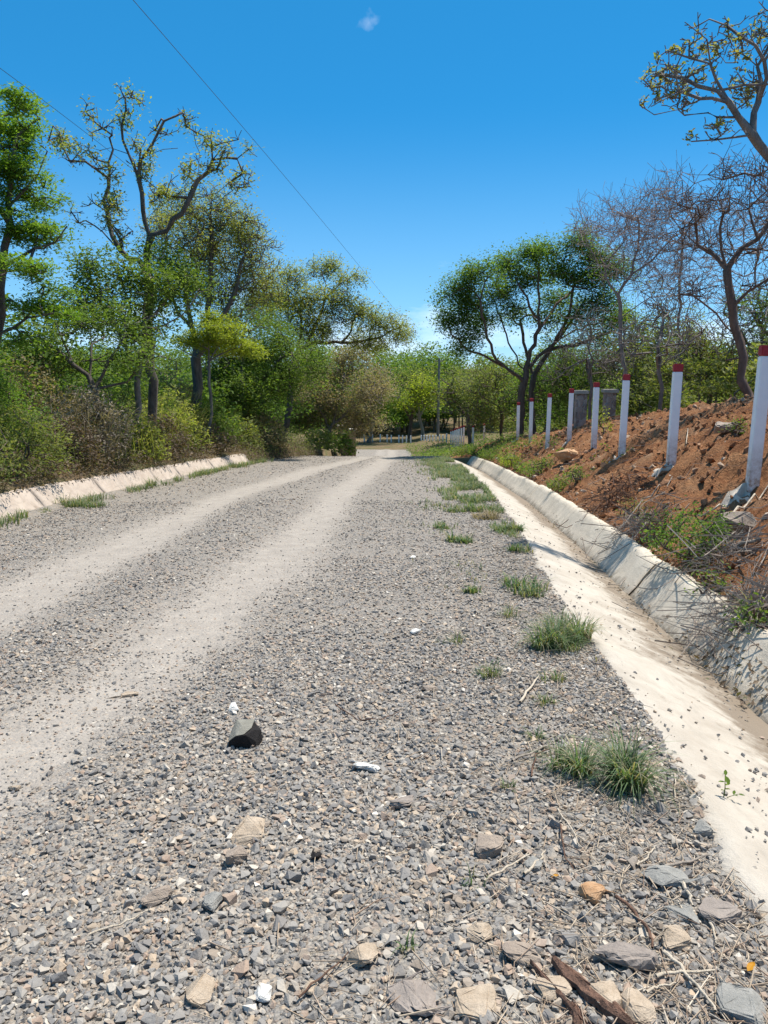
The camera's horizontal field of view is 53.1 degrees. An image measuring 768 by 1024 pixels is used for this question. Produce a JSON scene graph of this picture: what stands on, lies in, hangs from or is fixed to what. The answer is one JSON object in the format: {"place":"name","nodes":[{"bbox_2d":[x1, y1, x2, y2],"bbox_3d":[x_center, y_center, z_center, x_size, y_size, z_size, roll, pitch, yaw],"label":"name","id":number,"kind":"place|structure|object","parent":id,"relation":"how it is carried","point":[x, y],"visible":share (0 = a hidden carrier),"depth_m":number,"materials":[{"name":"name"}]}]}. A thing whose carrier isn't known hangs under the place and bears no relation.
{"place":"outdoors","nodes":[
{"label":"outdoors","id":0,"kind":"place"},
{"bbox_2d":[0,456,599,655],"bbox_3d":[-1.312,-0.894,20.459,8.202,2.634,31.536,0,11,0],"label":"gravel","id":1,"kind":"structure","parent":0,"point":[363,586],"depth_m":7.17,"materials":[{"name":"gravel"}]},
{"bbox_2d":[0,369,706,493],"bbox_3d":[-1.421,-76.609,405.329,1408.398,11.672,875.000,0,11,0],"label":"ground","id":2,"kind":"structure","parent":0,"point":[383,444],"depth_m":67.13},
{"bbox_2d":[0,413,34,483],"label":"shrub","id":3,"kind":"object","parent":2,"relation":"on","point":[4,448],"visible":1,"depth_m":11.59,"materials":[{"name":"green plant"}]},
{"bbox_2d":[0,356,65,459],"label":"shrub","id":4,"kind":"object","parent":2,"relation":"on","point":[6,395],"visible":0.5,"depth_m":14.34,"materials":[{"name":"green plant"}]},
{"bbox_2d":[0,397,80,478],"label":"shrub","id":5,"kind":"object","parent":2,"relation":"on","point":[55,444],"visible":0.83,"depth_m":13.52,"materials":[{"name":"green plant"}]},
{"bbox_2d":[0,81,91,353],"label":"tree","id":6,"kind":"object","parent":2,"relation":"on","point":[20,136],"visible":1,"depth_m":12.68,"materials":[{"name":"green plant"}]},
{"bbox_2d":[0,350,102,445],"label":"shrub","id":7,"kind":"object","parent":2,"relation":"on","point":[44,380],"visible":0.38,"depth_m":17.03,"materials":[{"name":"green plant"}]},
{"bbox_2d":[25,409,113,468],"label":"shrub","id":8,"kind":"object","parent":2,"relation":"on","point":[89,443],"visible":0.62,"depth_m":15.51,"materials":[{"name":"green plant"}]},
{"bbox_2d":[0,282,177,457],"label":"tree","id":9,"kind":"object","parent":2,"relation":"on","point":[130,336],"visible":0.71,"depth_m":17.73,"materials":[{"name":"green plant"}]},
{"bbox_2d":[13,375,170,459],"bbox_3d":[-6.735,-2.122,16.848,4.248,2.021,4.256,0,11,0],"label":"shrub","id":10,"kind":"object","parent":2,"relation":"on","point":[108,422],"visible":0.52,"depth_m":16.81,"materials":[{"name":"brown plant"}]},
{"bbox_2d":[43,372,161,442],"bbox_3d":[-7.611,-2.648,20.305,3.199,2.175,2.964,0,11,0],"label":"shrub","id":11,"kind":"object","parent":2,"relation":"on","point":[114,394],"visible":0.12,"depth_m":20.31,"materials":[{"name":"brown plant"}]},
{"bbox_2d":[0,454,249,517],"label":"concrete kerb wall","id":12,"kind":"structure","parent":2,"relation":"on","point":[31,498],"depth_m":15.25,"materials":[{"name":"concrete"}]},
{"bbox_2d":[93,373,186,433],"bbox_3d":[-7.977,-3.452,25.134,3.272,2.368,3.542,0,11,0],"label":"shrub","id":13,"kind":"object","parent":2,"relation":"on","point":[144,396],"visible":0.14,"depth_m":24.71,"materials":[{"name":"green plant"}]},
{"bbox_2d":[49,225,235,452],"bbox_3d":[-6.502,-4.433,20.300,4.435,6.155,4.270,7,13,31],"label":"tree","id":14,"kind":"object","parent":2,"relation":"on","point":[145,285],"visible":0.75,"depth_m":19.52,"materials":[{"name":"green plant"}]},
{"bbox_2d":[111,412,179,462],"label":"shrub","id":15,"kind":"object","parent":2,"relation":"on","point":[146,428],"visible":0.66,"depth_m":19.28,"materials":[{"name":"green plant"}]},
{"bbox_2d":[36,78,262,448],"bbox_3d":[-6.318,-6.456,21.062,6.385,10.014,2.707,0,11,0],"label":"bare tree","id":16,"kind":"object","parent":2,"relation":"on","point":[153,383],"visible":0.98,"depth_m":20.50,"materials":[{"name":"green plant"}]},
{"bbox_2d":[94,383,221,449],"bbox_3d":[-6.806,-2.953,23.465,5.178,2.231,5.233,0,11,0],"label":"shrub","id":17,"kind":"object","parent":2,"relation":"on","point":[186,422],"visible":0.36,"depth_m":23.31,"materials":[{"name":"green plant"}]},
{"bbox_2d":[0,413,322,494],"bbox_3d":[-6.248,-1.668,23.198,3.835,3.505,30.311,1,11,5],"label":"ground cover","id":18,"kind":"object","parent":2,"relation":"on","point":[77,466],"visible":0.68,"depth_m":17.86,"materials":[{"name":"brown plant"}]},
{"bbox_2d":[130,414,198,458],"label":"shrub","id":19,"kind":"object","parent":2,"relation":"on","point":[180,447],"visible":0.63,"depth_m":21.43,"materials":[{"name":"green plant"}]},
{"bbox_2d":[126,364,209,427],"bbox_3d":[-7.804,-4.109,28.823,3.565,2.823,3.452,7,13,31],"label":"shrub","id":20,"kind":"object","parent":2,"relation":"on","point":[180,383],"visible":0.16,"depth_m":28.62,"materials":[{"name":"green plant"}]},
{"bbox_2d":[0,293,351,441],"bbox_3d":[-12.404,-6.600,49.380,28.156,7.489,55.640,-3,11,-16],"label":"undergrowth","id":21,"kind":"object","parent":2,"relation":"on","point":[221,395],"visible":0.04,"depth_m":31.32,"materials":[{"name":"green plant"}]},
{"bbox_2d":[187,419,238,452],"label":"shrub","id":22,"kind":"object","parent":2,"relation":"on","point":[225,439],"visible":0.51,"depth_m":25.81,"materials":[{"name":"green plant"}]},
{"bbox_2d":[133,175,296,423],"bbox_3d":[-6.391,-7.242,28.239,6.182,9.678,6.462,0,11,0],"label":"tree","id":23,"kind":"object","parent":2,"relation":"on","point":[206,233],"visible":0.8,"depth_m":27.36,"materials":[{"name":"green plant"}]},
{"bbox_2d":[179,396,255,446],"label":"shrub","id":24,"kind":"object","parent":2,"relation":"on","point":[217,419],"visible":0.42,"depth_m":27.68,"materials":[{"name":"green plant"}]},
{"bbox_2d":[161,305,277,438],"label":"young tree","id":25,"kind":"object","parent":2,"relation":"on","point":[216,325],"visible":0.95,"depth_m":25.82,"materials":[{"name":"green plant"}]},
{"bbox_2d":[203,377,269,437],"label":"shrub","id":26,"kind":"object","parent":2,"relation":"on","point":[238,409],"visible":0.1,"depth_m":32.51,"materials":[{"name":"green plant"}]},
{"bbox_2d":[216,409,264,446],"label":"shrub","id":27,"kind":"object","parent":2,"relation":"on","point":[248,425],"visible":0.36,"depth_m":30.02,"materials":[{"name":"green plant"}]},
{"bbox_2d":[178,287,345,436],"bbox_3d":[-5.196,-6.171,32.612,8.199,6.834,4.933,8,14,36],"label":"tree","id":28,"kind":"object","parent":2,"relation":"on","point":[296,368],"visible":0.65,"depth_m":32.17,"materials":[{"name":"green plant"}]},
{"bbox_2d":[239,408,293,447],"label":"shrub","id":29,"kind":"object","parent":2,"relation":"on","point":[280,439],"visible":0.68,"depth_m":32.34,"materials":[{"name":"green plant"}]},
{"bbox_2d":[230,326,356,439],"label":"tree","id":30,"kind":"object","parent":2,"relation":"on","point":[315,412],"visible":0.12,"depth_m":45.74,"materials":[{"name":"green plant"}]},
{"bbox_2d":[301,426,340,450],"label":"shrub","id":31,"kind":"object","parent":2,"relation":"on","point":[315,435],"visible":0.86,"depth_m":38.66,"materials":[{"name":"green plant"}]},
{"bbox_2d":[241,249,420,437],"bbox_3d":[-2.763,-8.269,38.615,9.565,9.646,5.042,0,11,0],"label":"tree","id":32,"kind":"object","parent":2,"relation":"on","point":[300,303],"visible":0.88,"depth_m":37.91,"materials":[{"name":"green plant"}]},
{"bbox_2d":[314,430,358,455],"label":"shrub","id":33,"kind":"object","parent":2,"relation":"on","point":[342,442],"visible":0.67,"depth_m":43.03,"materials":[{"name":"green plant"}]},
{"bbox_2d":[272,337,406,446],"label":"tree","id":34,"kind":"object","parent":2,"relation":"on","point":[351,403],"visible":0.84,"depth_m":44.63,"materials":[{"name":"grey plant"}]},
{"bbox_2d":[341,371,412,442],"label":"tree","id":35,"kind":"object","parent":2,"relation":"on","point":[369,438],"visible":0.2,"depth_m":72.34,"materials":[{"name":"green plant"}]},
{"bbox_2d":[0,331,758,431],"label":"woodland","id":36,"kind":"object","parent":2,"relation":"on","point":[176,360],"visible":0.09,"depth_m":89.08,"materials":[{"name":"green plant"}]},
{"bbox_2d":[164,370,619,434],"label":"woodland","id":37,"kind":"object","parent":2,"relation":"on","point":[399,417],"visible":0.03,"depth_m":81.27,"materials":[{"name":"green plant"}]},
{"bbox_2d":[384,357,449,438],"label":"tree","id":38,"kind":"object","parent":2,"relation":"on","point":[403,379],"visible":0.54,"depth_m":76.05,"materials":[{"name":"green plant"}]},
{"bbox_2d":[388,368,448,436],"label":"tree","id":39,"kind":"object","parent":2,"relation":"on","point":[420,396],"visible":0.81,"depth_m":74.33,"materials":[{"name":"green plant"}]},
{"bbox_2d":[379,345,477,383],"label":"tree","id":40,"kind":"object","parent":2,"relation":"on","point":[423,364],"visible":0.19,"depth_m":92.38,"materials":[{"name":"green plant"}]},
{"bbox_2d":[403,430,528,456],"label":"ground cover","id":41,"kind":"object","parent":2,"relation":"on","point":[439,453],"visible":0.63,"depth_m":46.53,"materials":[{"name":"green plant"}]},
{"bbox_2d":[424,358,510,445],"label":"tree","id":42,"kind":"object","parent":2,"relation":"on","point":[453,389],"visible":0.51,"depth_m":63.28,"materials":[{"name":"green plant"}]},
{"bbox_2d":[450,346,542,435],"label":"tree","id":43,"kind":"object","parent":2,"relation":"on","point":[479,394],"visible":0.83,"depth_m":45.76,"materials":[{"name":"green plant"}]},
{"bbox_2d":[479,346,587,430],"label":"tree","id":44,"kind":"object","parent":2,"relation":"on","point":[511,402],"visible":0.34,"depth_m":42.61,"materials":[{"name":"green plant"}]},
{"bbox_2d":[426,215,649,436],"bbox_3d":[7.246,-8.072,35.080,11.063,9.917,5.863,0,11,0],"label":"tree","id":45,"kind":"object","parent":2,"relation":"on","point":[468,302],"visible":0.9,"depth_m":34.08,"materials":[{"name":"green plant"}]},
{"bbox_2d":[507,322,616,424],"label":"tree","id":46,"kind":"object","parent":2,"relation":"on","point":[563,382],"visible":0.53,"depth_m":39.32,"materials":[{"name":"green plant"}]},
{"bbox_2d":[501,288,639,433],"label":"tree","id":47,"kind":"object","parent":2,"relation":"on","point":[534,373],"visible":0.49,"depth_m":37.33,"materials":[{"name":"green plant"}]},
{"bbox_2d":[573,390,588,427],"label":"stone pillar","id":48,"kind":"structure","parent":2,"relation":"on","point":[580,406],"depth_m":26.64,"materials":[{"name":"stone"}]},
{"bbox_2d":[455,456,767,939],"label":"concrete gutter","id":49,"kind":"object","parent":2,"relation":"on","point":[730,819],"visible":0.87,"depth_m":5.19,"materials":[{"name":"concrete"}]},
{"bbox_2d":[481,459,765,623],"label":"soil clods","id":50,"kind":"object","parent":49,"relation":"on","point":[638,541],"visible":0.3,"depth_m":9.19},
{"bbox_2d":[502,496,767,859],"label":"gravel","id":51,"kind":"structure","parent":49,"relation":"on","point":[747,829],"depth_m":3.87,"materials":[{"name":"gravel"}]},
{"bbox_2d":[580,491,715,572],"bbox_3d":[3.232,0.138,9.635,1.482,0.966,1.988,3,11,15],"label":"brush pile","id":52,"kind":"object","parent":49,"relation":"on","point":[636,524],"visible":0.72,"depth_m":9.52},
{"bbox_2d":[612,513,767,617],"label":"brush pile","id":53,"kind":"object","parent":49,"relation":"on","point":[708,555],"visible":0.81,"depth_m":6.87,"materials":[{"name":"wood"}]},
{"bbox_2d":[669,616,767,711],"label":"leaf litter","id":54,"kind":"object","parent":49,"relation":"on","point":[746,696],"visible":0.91,"depth_m":4.98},
{"bbox_2d":[494,303,765,432],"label":"woodland","id":55,"kind":"object","parent":2,"relation":"on","point":[627,318],"visible":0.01,"depth_m":34.62,"materials":[{"name":"green plant"}]},
{"bbox_2d":[494,336,767,438],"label":"undergrowth","id":56,"kind":"object","parent":2,"relation":"on","point":[722,386],"visible":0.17,"depth_m":25.52,"materials":[{"name":"green plant"}]},
{"bbox_2d":[580,304,713,410],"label":"tree","id":57,"kind":"object","parent":2,"relation":"on","point":[637,376],"visible":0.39,"depth_m":32.19,"materials":[{"name":"green plant"}]},
{"bbox_2d":[607,150,749,406],"bbox_3d":[11.144,-8.166,28.682,6.385,9.970,4.097,-4,12,-20],"label":"bare tree","id":58,"kind":"object","parent":2,"relation":"on","point":[681,261],"visible":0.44,"depth_m":28.41,"materials":[{"name":"beige plant"}]},
{"bbox_2d":[637,306,757,403],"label":"tree","id":59,"kind":"object","parent":2,"relation":"on","point":[702,351],"visible":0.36,"depth_m":26.21,"materials":[{"name":"green plant"}]},
{"bbox_2d":[692,158,767,349],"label":"bare tree","id":60,"kind":"object","parent":2,"relation":"on","point":[754,268],"visible":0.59,"depth_m":24.11,"materials":[{"name":"beige plant"}]},
{"bbox_2d":[715,273,767,395],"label":"tree","id":61,"kind":"object","parent":2,"relation":"on","point":[756,313],"visible":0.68,"depth_m":22.33,"materials":[{"name":"green plant"}]},
{"bbox_2d":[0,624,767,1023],"bbox_3d":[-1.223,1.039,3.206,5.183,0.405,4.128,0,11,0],"label":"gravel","id":62,"kind":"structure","parent":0,"point":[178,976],"depth_m":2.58,"materials":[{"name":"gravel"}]},
{"bbox_2d":[140,884,175,908],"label":"rock","id":63,"kind":"object","parent":62,"relation":"on","point":[157,896],"visible":1,"depth_m":2.26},
{"bbox_2d":[228,816,264,849],"bbox_3d":[-0.463,1.090,2.596,0.116,0.073,0.132,-3,9,-4],"label":"rock","id":64,"kind":"object","parent":62,"relation":"on","point":[248,829],"visible":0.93,"depth_m":2.60,"materials":[{"name":"stone"}]},
{"bbox_2d":[455,983,496,1021],"bbox_3d":[0.221,1.179,1.847,0.099,0.037,0.108,5,16,8],"label":"rock","id":65,"kind":"object","parent":62,"relation":"on","point":[473,1002],"visible":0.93,"depth_m":1.83,"materials":[{"name":"stone"}]},
{"bbox_2d":[475,833,503,858],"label":"rock","id":66,"kind":"object","parent":62,"relation":"on","point":[488,845],"visible":0.99,"depth_m":2.49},
{"bbox_2d":[533,975,571,1000],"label":"rock","id":67,"kind":"object","parent":62,"relation":"on","point":[549,993],"visible":0.96,"depth_m":1.88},
{"bbox_2d":[551,955,635,1023],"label":"split wood","id":68,"kind":"object","parent":62,"relation":"on","point":[579,982],"visible":0.98,"depth_m":1.86,"materials":[{"name":"wood"}]},
{"bbox_2d":[579,881,618,904],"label":"rock","id":69,"kind":"object","parent":62,"relation":"on","point":[593,891],"visible":0.98,"depth_m":2.27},
{"bbox_2d":[589,979,621,1004],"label":"rock","id":70,"kind":"object","parent":62,"relation":"on","point":[608,990],"visible":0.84,"depth_m":1.86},
{"bbox_2d":[594,941,660,970],"bbox_3d":[0.648,1.162,1.995,0.201,0.057,0.071,4,13,10],"label":"rock","id":71,"kind":"object","parent":62,"relation":"on","point":[630,955],"visible":1,"depth_m":1.98,"materials":[{"name":"stone"}]},
{"bbox_2d":[620,987,656,1023],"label":"rock","id":72,"kind":"object","parent":62,"relation":"on","point":[636,1005],"visible":0.85,"depth_m":1.81,"materials":[{"name":"stone"}]},
{"bbox_2d":[647,924,690,949],"bbox_3d":[0.744,1.157,2.068,0.186,0.061,0.072,-2,11,-10],"label":"rock","id":73,"kind":"object","parent":62,"relation":"on","point":[675,937],"visible":1,"depth_m":2.06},
{"bbox_2d":[648,903,699,927],"bbox_3d":[0.830,1.153,2.197,0.143,0.034,0.084,1,9,-4],"label":"rock","id":74,"kind":"object","parent":62,"relation":"on","point":[685,911],"visible":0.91,"depth_m":2.20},
{"bbox_2d":[641,863,709,888],"bbox_3d":[0.902,1.126,2.374,0.210,0.043,0.101,2,8,-1],"label":"rock","id":75,"kind":"object","parent":62,"relation":"on","point":[661,874],"visible":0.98,"depth_m":2.35,"materials":[{"name":"stone"}]},
{"bbox_2d":[698,897,749,925],"bbox_3d":[0.980,1.148,2.225,0.161,0.038,0.106,-6,8,-14],"label":"rock","id":76,"kind":"object","parent":62,"relation":"on","point":[720,910],"visible":0.96,"depth_m":2.19,"materials":[{"name":"stone"}]},
{"bbox_2d":[716,966,765,1023],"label":"rock","id":77,"kind":"object","parent":62,"relation":"on","point":[740,1003],"visible":0.99,"depth_m":1.82,"materials":[{"name":"stone"}]},
{"bbox_2d":[0,449,767,1023],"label":"road","id":78,"kind":"structure","parent":0,"point":[292,545],"depth_m":4.05,"materials":[{"name":"gravel"}]},
{"bbox_2d":[0,459,269,528],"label":"grass","id":79,"kind":"structure","parent":78,"relation":"on","point":[88,498],"depth_m":16.28,"materials":[{"name":"plant"}]},
{"bbox_2d":[186,972,214,1008],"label":"rock","id":80,"kind":"object","parent":78,"relation":"on","point":[199,990],"visible":1,"depth_m":1.88,"materials":[{"name":"stone"}]},
{"bbox_2d":[228,719,262,747],"bbox_3d":[-0.611,0.983,3.393,0.142,0.102,0.118,0,11,0],"label":"broken lump","id":81,"kind":"object","parent":78,"relation":"on","point":[245,733],"visible":0.95,"depth_m":3.36,"materials":[{"name":"stone"}]},
{"bbox_2d":[346,943,377,967],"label":"rock","id":82,"kind":"object","parent":78,"relation":"on","point":[364,954],"visible":0.99,"depth_m":1.99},
{"bbox_2d":[386,959,451,1016],"bbox_3d":[0.083,1.171,1.876,0.158,0.034,0.156,-4,9,-4],"label":"rock","id":83,"kind":"object","parent":78,"relation":"on","point":[417,995],"visible":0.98,"depth_m":1.85,"materials":[{"name":"stone"}]},
{"bbox_2d":[165,524,767,1023],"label":"straw litter","id":84,"kind":"object","parent":78,"relation":"on","point":[623,870],"visible":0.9,"depth_m":2.42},
{"bbox_2d":[466,922,493,942],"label":"rock","id":85,"kind":"object","parent":78,"relation":"on","point":[481,931],"visible":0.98,"depth_m":2.08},
{"bbox_2d":[502,940,540,967],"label":"rock","id":86,"kind":"object","parent":78,"relation":"on","point":[514,950],"visible":0.97,"depth_m":2.00,"materials":[{"name":"stone"}]},
{"bbox_2d":[493,570,553,598],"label":"grass tuft","id":87,"kind":"object","parent":78,"relation":"on","point":[515,584],"visible":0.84,"depth_m":6.53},
{"bbox_2d":[512,605,608,658],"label":"grass tuft","id":88,"kind":"object","parent":78,"relation":"on","point":[556,636],"visible":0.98,"depth_m":4.85,"materials":[{"name":"plant"}]},
{"bbox_2d":[526,710,693,815],"bbox_3d":[0.906,0.937,3.000,0.680,0.290,0.538,11,15,43],"label":"grass tuft","id":89,"kind":"object","parent":78,"relation":"on","point":[624,772],"visible":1,"depth_m":2.99,"materials":[{"name":"plant"}]},
{"bbox_2d":[0,0,767,368],"label":"sky","id":90,"kind":"structure","parent":0,"point":[423,135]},
{"bbox_2d":[398,456,596,661],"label":"grass","id":91,"kind":"structure","parent":0,"point":[433,462],"depth_m":16.72,"materials":[{"name":"plant"}]},
{"bbox_2d":[450,397,767,622],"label":"dirt bank","id":92,"kind":"structure","parent":0,"point":[722,483],"depth_m":11.87,"materials":[{"name":"red soil"}]},
{"bbox_2d":[460,433,632,491],"bbox_3d":[4.657,-2.102,27.610,1.867,3.162,25.047,0,11,1],"label":"ground cover","id":93,"kind":"object","parent":92,"relation":"on","point":[473,451],"visible":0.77,"depth_m":26.74,"materials":[{"name":"green plant"}]},
{"bbox_2d":[533,298,639,419],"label":"bare tree","id":94,"kind":"object","parent":92,"relation":"on","point":[588,365],"visible":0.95,"depth_m":31.38,"materials":[{"name":"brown plant"}]},
{"bbox_2d":[588,382,599,450],"bbox_3d":[4.943,-2.157,18.432,0.434,1.884,0.304,0,10,3],"label":"fence post","id":95,"kind":"object","parent":92,"relation":"on","point":[595,410],"visible":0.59,"depth_m":18.34,"materials":[{"name":"white paint"}]},
{"bbox_2d":[609,374,630,462],"bbox_3d":[4.652,-1.729,15.121,0.374,1.932,0.332,4,12,21],"label":"fence post","id":96,"kind":"object","parent":92,"relation":"on","point":[624,414],"visible":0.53,"depth_m":15.09,"materials":[{"name":"white paint"}]},
{"bbox_2d":[555,462,686,528],"bbox_3d":[3.663,-0.222,11.947,1.716,1.266,2.525,-7,13,-31],"label":"brush pile","id":97,"kind":"object","parent":92,"relation":"on","point":[624,485],"visible":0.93,"depth_m":11.73,"materials":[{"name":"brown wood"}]},
{"bbox_2d":[475,394,767,597],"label":"soil clods","id":98,"kind":"object","parent":92,"relation":"on","point":[710,459],"visible":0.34,"depth_m":13.92,"materials":[{"name":"soil"}]},
{"bbox_2d":[558,164,724,381],"bbox_3d":[8.490,-7.095,25.379,5.391,8.463,4.605,0,11,0],"label":"bare tree","id":99,"kind":"object","parent":92,"relation":"on","point":[629,222],"visible":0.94,"depth_m":25.14,"materials":[{"name":"beige plant"}]},
{"bbox_2d":[521,402,767,590],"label":"twig litter","id":100,"kind":"object","parent":92,"relation":"on","point":[569,463],"visible":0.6,"depth_m":12.69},
{"bbox_2d":[591,272,720,410],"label":"bare tree","id":101,"kind":"object","parent":92,"relation":"on","point":[658,357],"visible":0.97,"depth_m":22.54,"materials":[{"name":"brown plant"}]},
{"bbox_2d":[648,364,683,477],"bbox_3d":[4.240,-1.293,11.636,0.411,1.868,0.341,8,13,35],"label":"fence post","id":102,"kind":"object","parent":92,"relation":"on","point":[674,412],"visible":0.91,"depth_m":11.56,"materials":[{"name":"white paint"}]},
{"bbox_2d":[639,495,743,568],"bbox_3d":[2.971,0.202,7.388,0.978,0.746,1.075,3,11,15],"label":"plant","id":103,"kind":"object","parent":92,"relation":"on","point":[712,526],"visible":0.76,"depth_m":7.29,"materials":[{"name":"green plant"}]},
{"bbox_2d":[635,0,767,163],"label":"bare tree","id":104,"kind":"object","parent":92,"relation":"on","point":[758,87],"visible":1,"depth_m":9.24,"materials":[{"name":"grey plant"}]},
{"bbox_2d":[648,549,767,674],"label":"brush pile","id":105,"kind":"object","parent":92,"relation":"on","point":[756,597],"visible":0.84,"depth_m":5.67,"materials":[{"name":"wood"}]},
{"bbox_2d":[651,140,767,397],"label":"bare tree","id":106,"kind":"object","parent":92,"relation":"on","point":[738,339],"visible":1,"depth_m":15.72,"materials":[{"name":"brown plant"}]},
{"bbox_2d":[715,505,756,531],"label":"rock","id":107,"kind":"object","parent":92,"relation":"on","point":[735,515],"visible":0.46,"depth_m":7.70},
{"bbox_2d":[721,345,767,506],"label":"fence post","id":108,"kind":"object","parent":92,"relation":"on","point":[756,441],"visible":0.85,"depth_m":8.66,"materials":[{"name":"white paint"}]},
{"bbox_2d":[722,592,767,636],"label":"plant","id":109,"kind":"object","parent":92,"relation":"on","point":[747,619],"visible":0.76,"depth_m":5.31,"materials":[{"name":"green plant"}]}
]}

